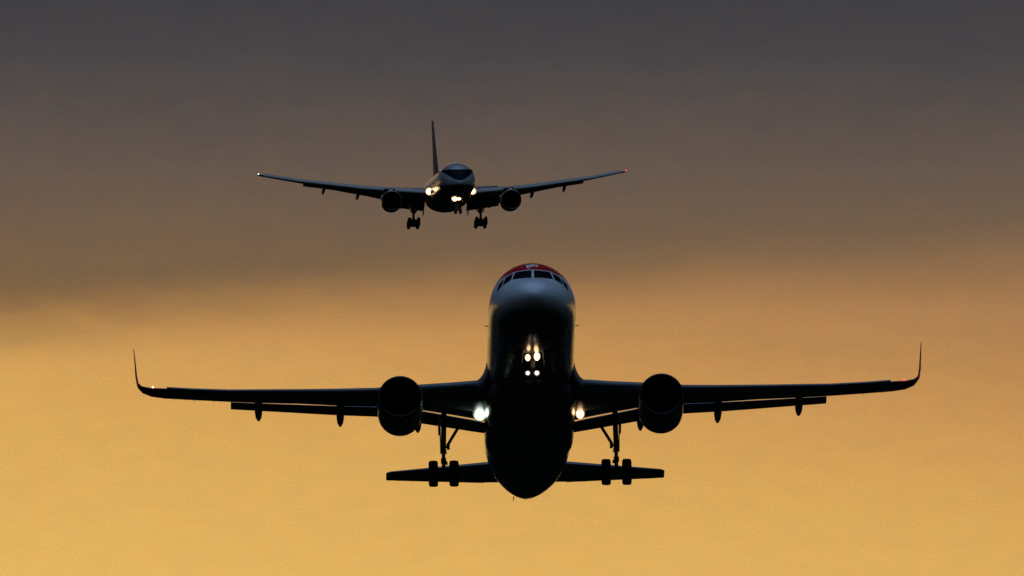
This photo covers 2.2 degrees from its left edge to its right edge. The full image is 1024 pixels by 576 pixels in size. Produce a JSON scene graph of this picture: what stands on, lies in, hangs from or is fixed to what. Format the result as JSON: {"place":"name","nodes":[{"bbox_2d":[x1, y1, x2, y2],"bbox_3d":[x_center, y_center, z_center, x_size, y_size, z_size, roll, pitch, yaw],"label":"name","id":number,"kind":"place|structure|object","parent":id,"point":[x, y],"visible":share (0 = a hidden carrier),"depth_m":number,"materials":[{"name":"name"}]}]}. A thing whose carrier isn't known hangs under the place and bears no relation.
{"place":"outdoors","nodes":[
{"label":"outdoors","id":0,"kind":"place"},
{"bbox_2d":[258,121,625,228],"bbox_3d":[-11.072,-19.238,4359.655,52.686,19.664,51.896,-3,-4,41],"label":"distant airliner","id":1,"kind":"object","parent":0,"point":[450,187],"visible":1,"depth_m":4349.42,"materials":[{"name":"black metal"}]},
{"bbox_2d":[0,0,1023,575],"label":"sky","id":2,"kind":"structure","parent":0,"point":[809,191],"materials":[{"name":"orange"}]},
{"bbox_2d":[133,263,921,500],"bbox_3d":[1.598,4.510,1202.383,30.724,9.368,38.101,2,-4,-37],"label":"passenger airliner","id":3,"kind":"object","parent":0,"point":[530,396],"visible":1,"depth_m":1196.59,"materials":[{"name":"black metal"}]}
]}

